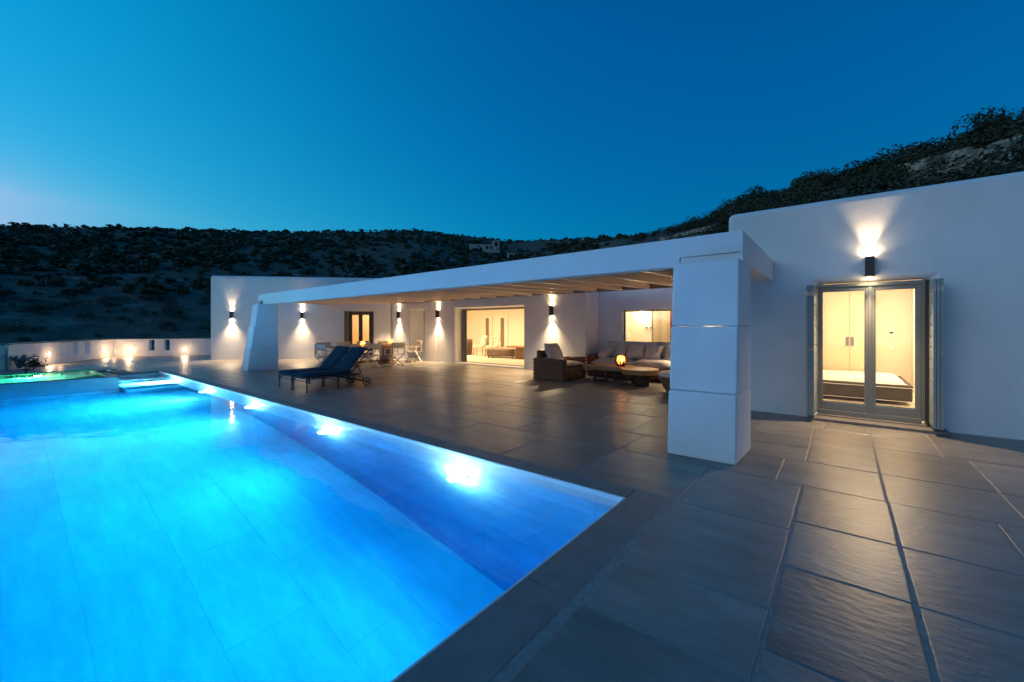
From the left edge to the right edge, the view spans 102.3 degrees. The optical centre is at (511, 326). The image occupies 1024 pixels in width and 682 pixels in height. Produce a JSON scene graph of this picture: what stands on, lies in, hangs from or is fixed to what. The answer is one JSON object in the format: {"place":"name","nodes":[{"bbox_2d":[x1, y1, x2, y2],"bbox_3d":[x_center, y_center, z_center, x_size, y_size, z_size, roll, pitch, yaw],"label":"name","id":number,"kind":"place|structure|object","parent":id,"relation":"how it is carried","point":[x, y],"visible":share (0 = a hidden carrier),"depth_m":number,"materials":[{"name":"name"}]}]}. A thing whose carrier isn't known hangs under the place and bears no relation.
{"place":"outdoors","nodes":[
{"label":"outdoors","id":0,"kind":"place"},
{"bbox_2d":[93,367,116,370],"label":"cover slab","id":1,"kind":"structure","parent":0,"point":[106,369],"depth_m":12.69,"materials":[{"name":"stone"}]},
{"bbox_2d":[0,375,611,681],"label":"pool water","id":2,"kind":"structure","parent":0,"point":[157,528],"depth_m":3.04,"materials":[{"name":"blue liquid"}]},
{"bbox_2d":[118,372,618,506],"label":"pool wall","id":3,"kind":"structure","parent":0,"point":[573,492],"depth_m":5.00,"materials":[{"name":"stone"}]},
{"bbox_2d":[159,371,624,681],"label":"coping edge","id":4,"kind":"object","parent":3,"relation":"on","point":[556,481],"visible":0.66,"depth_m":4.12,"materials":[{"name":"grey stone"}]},
{"bbox_2d":[483,315,492,351],"bbox_3d":[-1.403,0.375,23.431,0.720,2.080,0.116,0,0,39],"label":"panel door","id":5,"kind":"structure","parent":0,"point":[488,326],"depth_m":23.38,"materials":[{"name":"paint"}]},
{"bbox_2d":[483,315,492,351],"bbox_3d":[-1.382,0.375,23.457,0.720,2.080,0.049,0,0,39],"label":"door panel","id":6,"kind":"structure","parent":5,"relation":"in","point":[491,316],"depth_m":23.29,"materials":[{"name":"paint"}]},
{"bbox_2d":[0,171,988,349],"bbox_3d":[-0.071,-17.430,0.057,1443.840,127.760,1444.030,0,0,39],"label":"hillside terrain","id":7,"kind":"structure","parent":0,"point":[66,323],"depth_m":97.98,"materials":[{"name":"green plant"}]},
{"bbox_2d":[469,240,498,253],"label":"stone farmhouse","id":8,"kind":"object","parent":7,"relation":"on","point":[493,247],"visible":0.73,"depth_m":261.05,"materials":[{"name":"white"}]},
{"bbox_2d":[507,253,514,257],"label":"stone shed","id":9,"kind":"structure","parent":7,"relation":"on","point":[510,255],"depth_m":256.04,"materials":[{"name":"grey stone"}]},
{"bbox_2d":[0,107,1023,340],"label":"hillside scrub","id":10,"kind":"object","parent":7,"relation":"on","point":[79,241],"visible":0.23,"depth_m":135.93,"materials":[{"name":"green plant"}]},
{"bbox_2d":[660,224,714,240],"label":"dry stone wall","id":11,"kind":"structure","parent":7,"relation":"on","point":[700,229],"depth_m":82.04,"materials":[{"name":"grey stone"}]},
{"bbox_2d":[692,223,727,236],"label":"hillside shrub","id":12,"kind":"object","parent":7,"relation":"on","point":[709,230],"visible":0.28,"depth_m":62.21,"materials":[{"name":"green plant"}]},
{"bbox_2d":[709,203,725,218],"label":"hillside shrub","id":13,"kind":"object","parent":7,"relation":"on","point":[715,211],"visible":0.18,"depth_m":75.00,"materials":[{"name":"green plant"}]},
{"bbox_2d":[711,208,732,229],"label":"hillside shrub","id":14,"kind":"object","parent":7,"relation":"on","point":[718,219],"visible":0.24,"depth_m":65.49,"materials":[{"name":"green plant"}]},
{"bbox_2d":[723,210,742,222],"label":"hillside shrub","id":15,"kind":"object","parent":7,"relation":"on","point":[732,215],"visible":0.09,"depth_m":61.34,"materials":[{"name":"green plant"}]},
{"bbox_2d":[725,208,750,231],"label":"hillside shrub","id":16,"kind":"object","parent":7,"relation":"on","point":[733,214],"visible":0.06,"depth_m":58.82,"materials":[{"name":"green plant"}]},
{"bbox_2d":[725,196,750,209],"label":"hillside shrub","id":17,"kind":"object","parent":7,"relation":"on","point":[734,202],"visible":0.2,"depth_m":69.20,"materials":[{"name":"green plant"}]},
{"bbox_2d":[728,196,766,212],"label":"hillside shrub","id":18,"kind":"object","parent":7,"relation":"on","point":[740,208],"visible":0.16,"depth_m":65.14,"materials":[{"name":"green plant"}]},
{"bbox_2d":[734,185,778,206],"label":"hillside shrub","id":19,"kind":"object","parent":7,"relation":"on","point":[759,193],"visible":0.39,"depth_m":66.75,"materials":[{"name":"green plant"}]},
{"bbox_2d":[742,195,773,210],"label":"hillside shrub","id":20,"kind":"object","parent":7,"relation":"on","point":[757,203],"visible":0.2,"depth_m":60.91,"materials":[{"name":"green plant"}]},
{"bbox_2d":[752,200,784,211],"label":"hillside shrub","id":21,"kind":"object","parent":7,"relation":"on","point":[774,207],"visible":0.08,"depth_m":52.26,"materials":[{"name":"green plant"}]},
{"bbox_2d":[755,201,781,210],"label":"hillside shrub","id":22,"kind":"object","parent":7,"relation":"on","point":[765,206],"visible":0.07,"depth_m":53.78,"materials":[{"name":"green plant"}]},
{"bbox_2d":[769,180,818,208],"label":"hillside shrub","id":23,"kind":"object","parent":7,"relation":"on","point":[777,199],"visible":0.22,"depth_m":51.55,"materials":[{"name":"green plant"}]},
{"bbox_2d":[779,199,809,207],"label":"hillside shrub","id":24,"kind":"object","parent":7,"relation":"on","point":[789,202],"visible":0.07,"depth_m":46.34,"materials":[{"name":"green plant"}]},
{"bbox_2d":[790,177,805,187],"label":"olive tree","id":25,"kind":"object","parent":7,"relation":"on","point":[792,181],"visible":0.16,"depth_m":63.85,"materials":[{"name":"green plant"}]},
{"bbox_2d":[780,197,819,207],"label":"hillside shrub","id":26,"kind":"object","parent":7,"relation":"on","point":[802,199],"visible":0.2,"depth_m":46.65,"materials":[{"name":"green plant"}]},
{"bbox_2d":[782,189,822,204],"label":"hillside shrub","id":27,"kind":"object","parent":7,"relation":"on","point":[795,197],"visible":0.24,"depth_m":50.00,"materials":[{"name":"green plant"}]},
{"bbox_2d":[792,169,832,191],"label":"hillside shrub","id":28,"kind":"object","parent":7,"relation":"on","point":[811,177],"visible":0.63,"depth_m":53.79,"materials":[{"name":"green plant"}]},
{"bbox_2d":[788,183,837,200],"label":"hillside shrub","id":29,"kind":"object","parent":7,"relation":"on","point":[824,188],"visible":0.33,"depth_m":48.78,"materials":[{"name":"green plant"}]},
{"bbox_2d":[805,190,855,202],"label":"hillside shrub","id":30,"kind":"object","parent":7,"relation":"on","point":[824,199],"visible":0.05,"depth_m":35.19,"materials":[{"name":"green plant"}]},
{"bbox_2d":[825,186,891,200],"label":"hillside shrub","id":31,"kind":"object","parent":7,"relation":"on","point":[841,194],"visible":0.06,"depth_m":32.22,"materials":[{"name":"green plant"}]},
{"bbox_2d":[838,176,880,197],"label":"hillside shrub","id":32,"kind":"object","parent":7,"relation":"on","point":[856,183],"visible":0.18,"depth_m":35.78,"materials":[{"name":"green plant"}]},
{"bbox_2d":[848,175,894,194],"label":"hillside shrub","id":33,"kind":"object","parent":7,"relation":"on","point":[876,180],"visible":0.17,"depth_m":34.92,"materials":[{"name":"green plant"}]},
{"bbox_2d":[841,143,912,178],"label":"hillside shrub","id":34,"kind":"object","parent":7,"relation":"on","point":[865,166],"visible":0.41,"depth_m":47.45,"materials":[{"name":"green plant"}]},
{"bbox_2d":[858,179,908,195],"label":"hillside shrub","id":35,"kind":"object","parent":7,"relation":"on","point":[905,182],"visible":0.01,"depth_m":23.15,"materials":[{"name":"green plant"}]},
{"bbox_2d":[866,163,913,181],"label":"hillside shrub","id":36,"kind":"object","parent":7,"relation":"on","point":[891,174],"visible":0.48,"depth_m":36.01,"materials":[{"name":"green plant"}]},
{"bbox_2d":[866,180,913,194],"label":"hillside shrub","id":37,"kind":"object","parent":7,"relation":"on","point":[885,184],"visible":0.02,"depth_m":22.45,"materials":[{"name":"green plant"}]},
{"bbox_2d":[888,150,925,166],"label":"hillside shrub","id":38,"kind":"object","parent":7,"relation":"on","point":[904,157],"visible":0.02,"depth_m":41.06,"materials":[{"name":"green plant"}]},
{"bbox_2d":[871,142,945,175],"bbox_3d":[37.304,-15.121,38.163,4.968,3.615,5.355,0,0,-7],"label":"hillside shrub","id":39,"kind":"object","parent":7,"relation":"on","point":[915,157],"visible":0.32,"depth_m":37.24,"materials":[{"name":"green plant"}]},
{"bbox_2d":[883,170,938,190],"bbox_3d":[29.646,-10.185,30.739,3.826,2.780,4.448,0,0,-29],"label":"hillside shrub","id":40,"kind":"object","parent":7,"relation":"on","point":[919,172],"visible":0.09,"depth_m":30.13,"materials":[{"name":"green plant"}]},
{"bbox_2d":[898,136,952,157],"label":"hillside shrub","id":41,"kind":"object","parent":7,"relation":"on","point":[939,144],"visible":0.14,"depth_m":40.07,"materials":[{"name":"green plant"}]},
{"bbox_2d":[924,138,976,172],"bbox_3d":[37.053,-14.127,34.202,4.166,2.805,3.092,0,0,-13],"label":"hillside shrub","id":42,"kind":"object","parent":7,"relation":"on","point":[943,152],"visible":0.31,"depth_m":33.96,"materials":[{"name":"green plant"}]},
{"bbox_2d":[906,158,1001,187],"bbox_3d":[24.976,-7.706,23.174,4.714,3.688,4.921,0,0,-12],"label":"hillside shrub","id":43,"kind":"object","parent":7,"relation":"on","point":[916,183],"visible":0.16,"depth_m":22.91,"materials":[{"name":"green plant"}]},
{"bbox_2d":[919,168,989,185],"bbox_3d":[26.915,-8.345,25.546,3.735,2.502,5.358,0,0,32],"label":"hillside shrub","id":44,"kind":"object","parent":7,"relation":"on","point":[920,181],"visible":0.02,"depth_m":25.59,"materials":[{"name":"green plant"}]},
{"bbox_2d":[935,130,985,154],"bbox_3d":[37.885,-14.773,34.495,3.206,3.072,3.083,0,0,21],"label":"hillside shrub","id":45,"kind":"object","parent":7,"relation":"on","point":[960,136],"visible":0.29,"depth_m":33.95,"materials":[{"name":"green plant"}]},
{"bbox_2d":[898,134,1023,183],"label":"dry stone wall","id":46,"kind":"structure","parent":7,"relation":"on","point":[917,166],"depth_m":32.63,"materials":[{"name":"grey stone"}]},
{"bbox_2d":[945,131,1001,154],"bbox_3d":[38.216,-14.726,34.401,4.626,2.654,4.230,0,0,20],"label":"hillside shrub","id":47,"kind":"object","parent":7,"relation":"on","point":[971,140],"visible":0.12,"depth_m":33.33,"materials":[{"name":"green plant"}]},
{"bbox_2d":[930,143,1023,183],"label":"hillside shrub","id":48,"kind":"object","parent":7,"relation":"on","point":[994,155],"visible":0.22,"depth_m":21.13,"materials":[{"name":"green plant"}]},
{"bbox_2d":[930,165,1023,184],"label":"hillside shrub","id":49,"kind":"object","parent":7,"relation":"on","point":[1015,169],"visible":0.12,"depth_m":20.32,"materials":[{"name":"green plant"}]},
{"bbox_2d":[946,106,1017,137],"bbox_3d":[45.754,-19.089,39.830,6.188,3.009,4.285,0,0,-19],"label":"hillside shrub","id":50,"kind":"object","parent":7,"relation":"on","point":[984,123],"visible":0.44,"depth_m":38.89,"materials":[{"name":"green plant"}]},
{"bbox_2d":[972,125,1019,147],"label":"hillside shrub","id":51,"kind":"object","parent":7,"relation":"on","point":[988,139],"visible":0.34,"depth_m":31.97,"materials":[{"name":"green plant"}]},
{"bbox_2d":[1005,119,1023,152],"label":"hillside shrub","id":52,"kind":"object","parent":7,"relation":"on","point":[1017,130],"visible":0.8,"depth_m":26.23,"materials":[{"name":"green plant"}]},
{"bbox_2d":[1009,136,1023,160],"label":"hillside shrub","id":53,"kind":"object","parent":7,"relation":"on","point":[1014,155],"visible":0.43,"depth_m":22.10,"materials":[{"name":"green plant"}]},
{"bbox_2d":[1018,111,1023,124],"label":"hillside shrub","id":54,"kind":"object","parent":7,"relation":"on","point":[1022,112],"visible":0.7,"depth_m":33.66,"materials":[{"name":"green plant"}]},
{"bbox_2d":[498,315,507,347],"bbox_3d":[-0.528,0.375,22.732,0.720,2.080,0.116,0,0,39],"label":"panel door","id":55,"kind":"structure","parent":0,"point":[503,328],"depth_m":22.69,"materials":[{"name":"paint"}]},
{"bbox_2d":[498,315,507,347],"bbox_3d":[-0.507,0.375,22.758,0.720,2.080,0.049,0,0,39],"label":"door frame","id":56,"kind":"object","parent":55,"relation":"in","point":[506,316],"depth_m":22.60,"materials":[{"name":"paint"}]},
{"bbox_2d":[0,355,1023,681],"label":"terrace paving","id":57,"kind":"structure","parent":0,"point":[838,631],"depth_m":2.96,"materials":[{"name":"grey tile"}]},
{"bbox_2d":[5,343,7,370],"bbox_3d":[-17.880,1.050,12.024,0.210,1.000,4.030,0,0,39],"label":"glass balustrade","id":58,"kind":"object","parent":57,"relation":"on","point":[6,356],"visible":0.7,"depth_m":13.51,"materials":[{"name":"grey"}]},
{"bbox_2d":[1,354,39,367],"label":"agave","id":59,"kind":"object","parent":57,"relation":"on","point":[16,360],"visible":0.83,"depth_m":13.94,"materials":[{"name":"green plant"}]},
{"bbox_2d":[11,354,47,369],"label":"bush","id":60,"kind":"object","parent":57,"relation":"on","point":[33,363],"visible":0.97,"depth_m":13.90,"materials":[{"name":"green plant"}]},
{"bbox_2d":[0,338,210,369],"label":"parapet wall","id":61,"kind":"structure","parent":57,"relation":"on","point":[64,351],"depth_m":18.84,"materials":[{"name":"paint"}]},
{"bbox_2d":[242,304,277,370],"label":"pillar","id":62,"kind":"structure","parent":57,"relation":"on","point":[261,351],"depth_m":13.68,"materials":[{"name":"paint"}]},
{"bbox_2d":[278,346,353,389],"bbox_3d":[-4.865,0.980,10.316,0.760,0.939,1.627,0,0,39],"label":"sun lounger","id":63,"kind":"object","parent":57,"relation":"on","point":[334,357],"visible":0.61,"depth_m":10.45,"materials":[{"name":"fabric"}]},
{"bbox_2d":[316,342,330,365],"bbox_3d":[-6.906,1.010,15.372,0.520,0.880,0.590,0,0,39],"label":"director chair","id":64,"kind":"object","parent":57,"relation":"on","point":[328,343],"visible":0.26,"depth_m":15.47,"materials":[{"name":"beige fabric"}]},
{"bbox_2d":[314,344,335,366],"bbox_3d":[-6.290,1.010,13.946,0.590,0.880,0.520,0,0,31],"label":"director chair","id":65,"kind":"object","parent":57,"relation":"on","point":[319,347],"visible":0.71,"depth_m":13.78,"materials":[{"name":"white fabric"}]},
{"bbox_2d":[291,347,371,392],"bbox_3d":[-4.278,0.980,9.834,0.760,0.939,1.627,0,0,39],"label":"sun lounger","id":66,"kind":"object","parent":57,"relation":"on","point":[347,362],"visible":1,"depth_m":9.89,"materials":[{"name":"fabric"}]},
{"bbox_2d":[336,341,349,345],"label":"director chair","id":67,"kind":"object","parent":57,"relation":"on","point":[341,343],"visible":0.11,"depth_m":16.10,"materials":[{"name":"beige fabric"}]},
{"bbox_2d":[340,344,356,369],"bbox_3d":[-5.593,1.010,13.811,0.520,0.880,0.590,0,0,39],"label":"director chair","id":68,"kind":"object","parent":57,"relation":"on","point":[350,345],"visible":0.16,"depth_m":13.69,"materials":[{"name":"beige fabric"}]},
{"bbox_2d":[357,341,375,360],"bbox_3d":[-5.880,1.010,16.640,0.520,0.880,0.590,0,0,42],"label":"director chair","id":69,"kind":"object","parent":57,"relation":"on","point":[359,342],"visible":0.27,"depth_m":16.71,"materials":[{"name":"beige fabric"}]},
{"bbox_2d":[326,344,407,366],"bbox_3d":[-5.415,1.077,15.653,0.996,0.745,2.840,0,0,39],"label":"dining table","id":70,"kind":"object","parent":57,"relation":"on","point":[384,359],"visible":0.46,"depth_m":15.97,"materials":[{"name":"brown wood"}]},
{"bbox_2d":[359,343,381,368],"bbox_3d":[-4.996,1.010,14.590,0.520,0.880,0.590,0,0,34],"label":"director chair","id":71,"kind":"object","parent":57,"relation":"on","point":[375,346],"visible":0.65,"depth_m":14.57,"materials":[{"name":"beige fabric"}]},
{"bbox_2d":[377,340,395,360],"bbox_3d":[-5.299,1.010,17.416,0.520,0.880,0.590,0,0,39],"label":"director chair","id":72,"kind":"object","parent":57,"relation":"on","point":[383,341],"visible":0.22,"depth_m":17.51,"materials":[{"name":"beige fabric"}]},
{"bbox_2d":[384,342,404,366],"bbox_3d":[-4.361,1.010,15.322,0.520,0.880,0.590,0,0,43],"label":"director chair","id":73,"kind":"object","parent":57,"relation":"on","point":[400,345],"visible":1,"depth_m":15.25,"materials":[{"name":"beige fabric"}]},
{"bbox_2d":[405,340,421,362],"bbox_3d":[-4.044,1.010,16.964,0.520,0.880,0.590,0,0,-36],"label":"director chair","id":74,"kind":"object","parent":57,"relation":"on","point":[416,346],"visible":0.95,"depth_m":16.99,"materials":[{"name":"white wood"}]},
{"bbox_2d":[161,370,669,681],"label":"pool coping","id":75,"kind":"object","parent":57,"relation":"on","point":[491,642],"visible":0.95,"depth_m":2.33,"materials":[{"name":"stone"}]},
{"bbox_2d":[533,343,585,380],"bbox_3d":[1.343,0.946,11.598,1.084,0.967,1.284,0,0,39],"label":"wicker armchair","id":76,"kind":"object","parent":57,"relation":"on","point":[551,362],"visible":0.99,"depth_m":11.27,"materials":[{"name":"wicker"}]},
{"bbox_2d":[582,364,633,381],"bbox_3d":[2.564,1.240,11.038,1.292,0.420,0.884,0,0,39],"label":"coffee table","id":77,"kind":"object","parent":57,"relation":"on","point":[608,367],"visible":0.87,"depth_m":10.91,"materials":[{"name":"brown wood"}]},
{"bbox_2d":[614,356,627,365],"bbox_3d":[2.837,0.889,10.779,0.342,0.280,0.348,0,0,39],"label":"driftwood candle holder","id":78,"kind":"object","parent":77,"relation":"on","point":[620,360],"visible":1,"depth_m":10.70,"materials":[{"name":"orange glass"}]},
{"bbox_2d":[211,171,1023,439],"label":"house","id":79,"kind":"structure","parent":57,"relation":"on","point":[943,288],"depth_m":6.55,"materials":[{"name":"paint"}]},
{"bbox_2d":[344,311,372,357],"bbox_3d":[-6.941,0.360,18.768,1.170,2.140,0.590,0,0,-8],"label":"terrace door","id":80,"kind":"structure","parent":79,"relation":"in","point":[347,315],"depth_m":18.94,"materials":[{"name":"grey"}]},
{"bbox_2d":[424,311,424,350],"bbox_3d":[-3.646,0.175,18.604,0.940,1.830,0.080,0,0,39],"label":"window","id":81,"kind":"structure","parent":79,"relation":"in","point":[424,311],"depth_m":18.83,"materials":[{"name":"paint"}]},
{"bbox_2d":[465,311,466,360],"bbox_3d":[-1.862,0.375,16.687,0.060,2.050,0.050,0,0,39],"label":"sliding door leaf","id":82,"kind":"structure","parent":79,"relation":"in","point":[465,311],"depth_m":16.67,"materials":[{"name":"grey"}]},
{"bbox_2d":[467,339,472,354],"bbox_3d":[-2.428,1.024,21.030,0.844,0.782,0.896,0,0,9],"label":"leather armchair","id":83,"kind":"object","parent":79,"relation":"on","point":[469,346],"visible":0.64,"depth_m":20.75,"materials":[{"name":"brown leather"}]},
{"bbox_2d":[473,336,486,355],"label":"patterned chair","id":84,"kind":"object","parent":79,"relation":"on","point":[482,345],"visible":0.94,"depth_m":20.20,"materials":[{"name":"fabric"}]},
{"bbox_2d":[485,336,499,356],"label":"patterned chair","id":85,"kind":"object","parent":79,"relation":"on","point":[495,341],"visible":0.8,"depth_m":19.93,"materials":[{"name":"fabric"}]},
{"bbox_2d":[487,348,515,357],"bbox_3d":[-0.463,1.215,19.189,1.300,0.400,0.840,0,0,11],"label":"ottoman","id":86,"kind":"object","parent":79,"relation":"on","point":[492,352],"visible":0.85,"depth_m":18.80,"materials":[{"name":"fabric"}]},
{"bbox_2d":[506,345,523,358],"bbox_3d":[0.801,1.130,18.070,2.100,0.570,0.860,0,0,29],"label":"rustic table","id":87,"kind":"object","parent":79,"relation":"on","point":[519,351],"visible":0.41,"depth_m":18.09,"materials":[{"name":"brown wood"}]},
{"bbox_2d":[549,306,552,314],"bbox_3d":[1.275,-0.525,13.430,0.090,0.300,0.123,0,0,39],"label":"wall lamp","id":88,"kind":"object","parent":79,"relation":"attached to","point":[550,310],"visible":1,"depth_m":13.38,"materials":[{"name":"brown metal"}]},
{"bbox_2d":[638,311,644,318],"bbox_3d":[4.427,-0.410,14.081,0.240,0.260,0.269,0,0,39],"label":"globe lamp","id":89,"kind":"object","parent":79,"relation":"attached to","point":[641,314],"visible":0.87,"depth_m":13.98,"materials":[{"name":"white glass"}]},
{"bbox_2d":[624,310,671,340],"bbox_3d":[4.304,-0.003,12.387,1.953,1.005,0.050,0,0,39],"label":"window","id":90,"kind":"structure","parent":79,"relation":"in","point":[633,310],"depth_m":12.97,"materials":[{"name":"grey"}]},
{"bbox_2d":[823,291,863,371],"bbox_3d":[7.376,0.255,9.714,1.780,2.250,0.294,0,0,39],"label":"wardrobe","id":91,"kind":"object","parent":79,"relation":"on","point":[843,331],"visible":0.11,"depth_m":9.40,"materials":[{"name":"paint"}]},
{"bbox_2d":[823,370,913,402],"bbox_3d":[6.750,1.144,8.578,2.156,0.355,1.970,0,0,39],"label":"bed","id":92,"kind":"object","parent":79,"relation":"in","point":[850,384],"visible":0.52,"depth_m":7.69,"materials":[{"name":"fabric"}]},
{"bbox_2d":[865,256,874,276],"bbox_3d":[5.318,-0.895,6.133,0.105,0.300,0.123,0,0,39],"label":"wall lamp","id":93,"kind":"object","parent":79,"relation":"attached to","point":[869,266],"visible":1,"depth_m":6.09,"materials":[{"name":"black metal"}]},
{"bbox_2d":[586,341,670,380],"bbox_3d":[4.120,0.933,11.464,4.072,0.995,1.287,0,0,39],"label":"wicker sofa","id":94,"kind":"object","parent":57,"relation":"on","point":[661,364],"visible":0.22,"depth_m":11.75,"materials":[{"name":"wicker"}]},
{"bbox_2d":[597,348,613,358],"bbox_3d":[2.801,0.812,12.445,0.478,0.222,0.520,-41,9,-10],"label":"throw pillow","id":95,"kind":"object","parent":94,"relation":"on","point":[605,352],"visible":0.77,"depth_m":12.26,"materials":[{"name":"fabric"}]},
{"bbox_2d":[610,345,627,356],"bbox_3d":[3.225,0.731,12.336,0.220,0.460,0.500,45,-25,-29],"label":"throw pillow","id":96,"kind":"object","parent":94,"relation":"on","point":[620,350],"visible":0.86,"depth_m":12.22,"materials":[{"name":"fabric"}]},
{"bbox_2d":[626,344,644,358],"bbox_3d":[3.590,0.720,11.992,0.520,0.478,0.228,0,-32,33],"label":"throw pillow","id":97,"kind":"object","parent":94,"relation":"on","point":[635,351],"visible":0.98,"depth_m":11.90,"materials":[{"name":"fabric"}]},
{"bbox_2d":[644,346,662,358],"bbox_3d":[3.997,0.741,11.668,0.500,0.460,0.220,0,-30,45],"label":"throw pillow","id":98,"kind":"object","parent":94,"relation":"on","point":[653,352],"visible":0.94,"depth_m":11.57,"materials":[{"name":"fabric"}]},
{"bbox_2d":[664,345,670,360],"bbox_3d":[4.479,0.740,11.294,0.560,0.515,0.217,0,-30,35],"label":"throw pillow","id":99,"kind":"object","parent":94,"relation":"on","point":[668,353],"visible":0.23,"depth_m":11.32,"materials":[{"name":"fabric"}]},
{"bbox_2d":[621,366,658,385],"bbox_3d":[3.235,1.248,10.313,0.879,0.405,1.061,0,0,39],"label":"coffee table","id":100,"kind":"object","parent":57,"relation":"on","point":[635,371],"visible":0.97,"depth_m":10.02,"materials":[{"name":"brown wood"}]},
{"bbox_2d":[658,370,670,392],"bbox_3d":[3.679,1.206,8.964,0.960,0.468,0.960,0,0,39],"label":"wicker pouf","id":101,"kind":"object","parent":57,"relation":"on","point":[664,377],"visible":0.28,"depth_m":8.85,"materials":[{"name":"wicker"}]},
{"bbox_2d":[668,258,750,464],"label":"pillar","id":102,"kind":"structure","parent":57,"relation":"on","point":[709,412],"depth_m":4.53,"materials":[{"name":"paint"}]},
{"bbox_2d":[258,230,772,304],"bbox_3d":[-2.307,-1.014,12.518,17.512,0.552,6.280,0,0,39],"label":"pergola","id":103,"kind":"object","parent":102,"relation":"on","point":[649,265],"visible":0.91,"depth_m":7.38,"materials":[{"name":"white paint"}]},
{"bbox_2d":[0,0,1023,240],"label":"sky","id":104,"kind":"structure","parent":0,"point":[525,120],"materials":[{"name":"blue"}]},
{"bbox_2d":[670,311,672,340],"bbox_3d":[4.954,-0.061,12.610,0.300,1.022,0.061,0,0,39],"label":"window frame","id":105,"kind":"object","parent":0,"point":[671,325],"visible":0.19,"depth_m":12.68,"materials":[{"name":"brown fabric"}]},
{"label":"pool floor","id":106,"kind":"structure","parent":0,"visible":0},
{"bbox_2d":[0,369,118,393],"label":"spa pool","id":107,"kind":"structure","parent":106,"relation":"on","point":[28,381],"depth_m":10.88,"materials":[{"name":"liquid"}]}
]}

